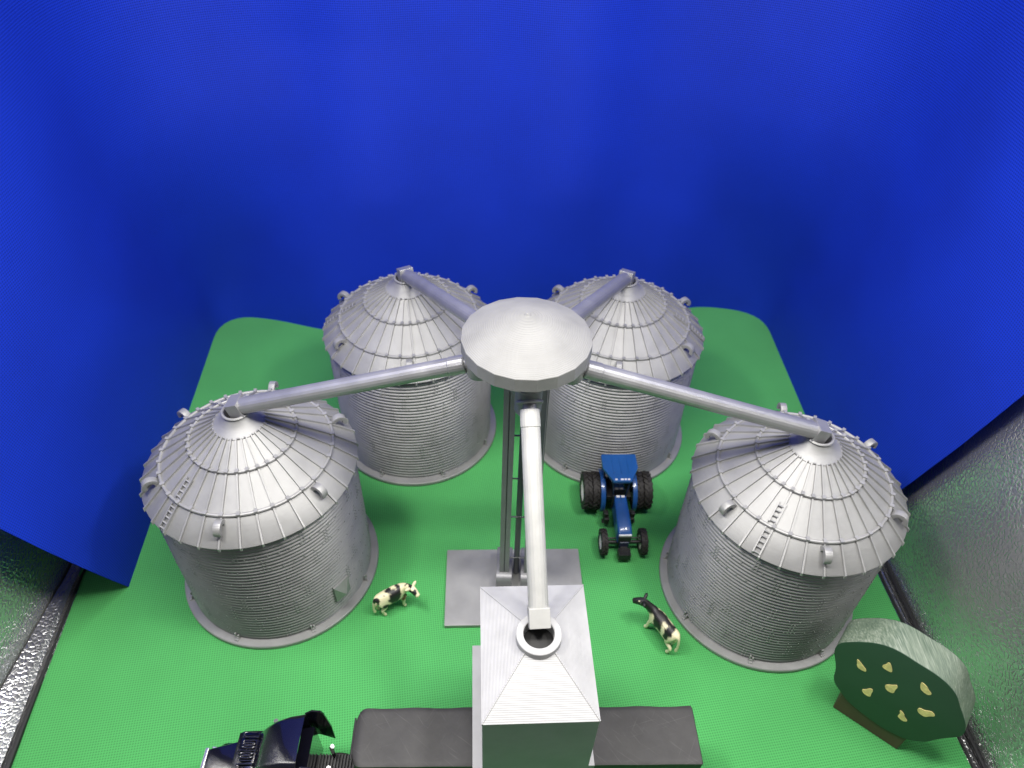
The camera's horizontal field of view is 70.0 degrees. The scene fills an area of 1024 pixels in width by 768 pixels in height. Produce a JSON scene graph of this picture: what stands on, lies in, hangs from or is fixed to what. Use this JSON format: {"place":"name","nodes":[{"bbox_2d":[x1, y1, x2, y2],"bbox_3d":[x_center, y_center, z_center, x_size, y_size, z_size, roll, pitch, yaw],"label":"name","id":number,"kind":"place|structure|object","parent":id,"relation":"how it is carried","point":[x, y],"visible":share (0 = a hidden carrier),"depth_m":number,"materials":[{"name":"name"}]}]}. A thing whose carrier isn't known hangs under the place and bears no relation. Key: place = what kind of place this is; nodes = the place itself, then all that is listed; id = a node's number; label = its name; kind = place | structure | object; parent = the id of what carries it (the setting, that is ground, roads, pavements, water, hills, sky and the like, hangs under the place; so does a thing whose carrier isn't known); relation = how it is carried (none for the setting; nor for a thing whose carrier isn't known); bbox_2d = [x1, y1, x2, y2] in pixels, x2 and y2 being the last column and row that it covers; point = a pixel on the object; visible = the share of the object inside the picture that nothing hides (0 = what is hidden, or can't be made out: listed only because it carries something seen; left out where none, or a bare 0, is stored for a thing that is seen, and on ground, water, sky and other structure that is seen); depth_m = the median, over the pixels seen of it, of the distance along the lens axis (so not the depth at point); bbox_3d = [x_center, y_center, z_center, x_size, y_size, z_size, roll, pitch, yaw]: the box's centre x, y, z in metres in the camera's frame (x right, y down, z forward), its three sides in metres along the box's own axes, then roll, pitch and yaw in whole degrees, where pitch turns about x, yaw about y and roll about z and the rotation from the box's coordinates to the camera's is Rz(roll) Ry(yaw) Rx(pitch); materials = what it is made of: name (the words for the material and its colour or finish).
{"place":"outdoors","nodes":[
{"label":"outdoors","id":0,"kind":"place"},
{"bbox_2d":[0,529,70,689],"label":"wall","id":1,"kind":"structure","parent":0,"point":[31,576],"depth_m":0.62,"materials":[{"name":"silver metal"}]},
{"bbox_2d":[11,307,970,767],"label":"ground","id":2,"kind":"structure","parent":0,"point":[145,669],"depth_m":0.64,"materials":[{"name":"green fabric"}]},
{"bbox_2d":[139,381,378,648],"bbox_3d":[-0.215,0.095,0.631,0.179,0.205,0.179,2,43,0],"label":"grain bin","id":3,"kind":"object","parent":2,"relation":"on","point":[261,521],"visible":0.93,"depth_m":0.57,"materials":[{"name":"silver metal"}]},
{"bbox_2d":[332,575,350,601],"bbox_3d":[-0.148,0.181,0.642,0.008,0.021,0.016,27,48,25],"label":"door","id":4,"kind":"structure","parent":3,"relation":"in","point":[341,589],"depth_m":0.64,"materials":[{"name":"grey plastic"}]},
{"bbox_2d":[200,710,353,767],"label":"semi truck","id":5,"kind":"object","parent":2,"relation":"on","point":[293,742],"visible":0.82,"depth_m":0.53,"materials":[{"name":"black plastic"}]},
{"bbox_2d":[372,581,419,615],"bbox_3d":[-0.104,0.191,0.657,0.043,0.033,0.019,-6,43,-9],"label":"cow","id":6,"kind":"object","parent":2,"relation":"on","point":[385,599],"visible":1,"depth_m":0.65},
{"bbox_2d":[322,272,495,485],"bbox_3d":[-0.105,-0.028,0.768,0.178,0.205,0.178,-26,49,-27],"label":"grain bin","id":7,"kind":"object","parent":2,"relation":"on","point":[431,431],"visible":0.73,"depth_m":0.72,"materials":[{"name":"silver metal"}]},
{"bbox_2d":[444,297,592,627],"bbox_3d":[0.006,0.073,0.580,0.132,0.318,0.091,2,43,0],"label":"grain elevator","id":8,"kind":"object","parent":2,"relation":"on","point":[519,348],"visible":0.82,"depth_m":0.49,"materials":[{"name":"grey plastic"}]},
{"bbox_2d":[224,355,466,417],"bbox_3d":[-0.119,0.003,0.534,0.194,0.080,0.014,5,43,3],"label":"grain spout","id":9,"kind":"object","parent":8,"relation":"attached to","point":[238,405],"visible":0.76,"depth_m":0.53,"materials":[{"name":"silver metal"}]},
{"bbox_2d":[396,265,475,322],"bbox_3d":[-0.055,-0.068,0.613,0.014,0.080,0.205,-19,47,-21],"label":"grain spout","id":10,"kind":"object","parent":8,"relation":"attached to","point":[449,303],"visible":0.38,"depth_m":0.62,"materials":[{"name":"silver metal"}]},
{"bbox_2d":[515,399,550,628],"bbox_3d":[0.014,0.083,0.476,0.019,0.110,0.119,-2,43,-4],"label":"grain spout","id":11,"kind":"object","parent":8,"relation":"attached to","point":[538,612],"visible":1,"depth_m":0.47,"materials":[{"name":"grey plastic"}]},
{"bbox_2d":[572,268,635,318],"bbox_3d":[0.068,-0.067,0.616,0.014,0.080,0.205,20,45,18],"label":"grain spout","id":12,"kind":"object","parent":8,"relation":"attached to","point":[595,300],"visible":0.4,"depth_m":0.63,"materials":[{"name":"silver metal"}]},
{"bbox_2d":[583,360,831,443],"bbox_3d":[0.140,0.013,0.531,0.201,0.080,0.014,0,43,-2],"label":"grain spout","id":13,"kind":"object","parent":8,"relation":"attached to","point":[817,430],"visible":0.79,"depth_m":0.53,"materials":[{"name":"silver metal"}]},
{"bbox_2d":[349,706,702,767],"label":"grain trailer","id":14,"kind":"object","parent":2,"relation":"on","point":[644,737],"visible":0.72,"depth_m":0.52,"materials":[{"name":"black plastic"}]},
{"bbox_2d":[472,585,600,767],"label":"hopper","id":15,"kind":"object","parent":2,"relation":"on","point":[535,703],"visible":0.99,"depth_m":0.46,"materials":[{"name":"white plastic"}]},
{"bbox_2d":[580,454,652,559],"bbox_3d":[0.107,0.120,0.723,0.069,0.058,0.094,0,43,-2],"label":"tractor","id":16,"kind":"object","parent":2,"relation":"on","point":[617,481],"visible":1,"depth_m":0.73,"materials":[{"name":"plastic"}]},
{"bbox_2d":[542,275,704,481],"bbox_3d":[0.108,-0.025,0.774,0.179,0.205,0.179,-15,45,-17],"label":"grain bin","id":17,"kind":"object","parent":2,"relation":"on","point":[642,327],"visible":0.59,"depth_m":0.72,"materials":[{"name":"silver metal"}]},
{"bbox_2d":[632,593,679,652],"bbox_3d":[0.129,0.209,0.643,0.016,0.038,0.053,-30,51,-30],"label":"cow","id":18,"kind":"object","parent":2,"relation":"on","point":[663,625],"visible":1,"depth_m":0.63},
{"bbox_2d":[659,403,910,672],"bbox_3d":[0.233,0.114,0.627,0.179,0.205,0.179,3,43,1],"label":"grain bin","id":19,"kind":"object","parent":2,"relation":"on","point":[780,548],"visible":1,"depth_m":0.57,"materials":[{"name":"silver metal"}]},
{"bbox_2d":[833,618,974,748],"bbox_3d":[0.296,0.234,0.566,0.097,0.114,0.027,30,49,27],"label":"wooden tree","id":20,"kind":"object","parent":2,"relation":"on","point":[898,683],"visible":1,"depth_m":0.54,"materials":[{"name":"green paint"}]},
{"bbox_2d":[0,564,981,767],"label":"floor","id":21,"kind":"structure","parent":0,"point":[77,579],"depth_m":0.64,"materials":[{"name":"black metal"}]},
{"bbox_2d":[0,564,80,766],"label":"floor binding","id":22,"kind":"object","parent":21,"relation":"on","point":[15,690],"visible":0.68,"depth_m":0.61,"materials":[{"name":"silver metal"}]},
{"bbox_2d":[2,569,85,767],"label":"floor seam","id":23,"kind":"object","parent":21,"relation":"on","point":[10,758],"visible":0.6,"depth_m":0.59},
{"bbox_2d":[31,563,72,635],"bbox_3d":[-0.417,0.229,0.625,0.003,0.002,0.390,2,43,0],"label":"floor seam","id":24,"kind":"object","parent":21,"relation":"on","point":[58,587],"visible":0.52,"depth_m":0.67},
{"bbox_2d":[878,566,978,767],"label":"floor seam","id":25,"kind":"object","parent":21,"relation":"on","point":[965,750],"visible":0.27,"depth_m":0.67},
{"bbox_2d":[884,561,986,767],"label":"floor seam","id":26,"kind":"object","parent":21,"relation":"on","point":[967,732],"visible":0.38,"depth_m":0.67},
{"bbox_2d":[0,0,1023,586],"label":"backdrop","id":27,"kind":"structure","parent":0,"point":[828,194],"depth_m":0.75,"materials":[{"name":"blue fabric"}]},
{"bbox_2d":[887,395,1023,767],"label":"wall","id":28,"kind":"structure","parent":0,"point":[956,564],"depth_m":0.58,"materials":[{"name":"silver metal"}]}
]}

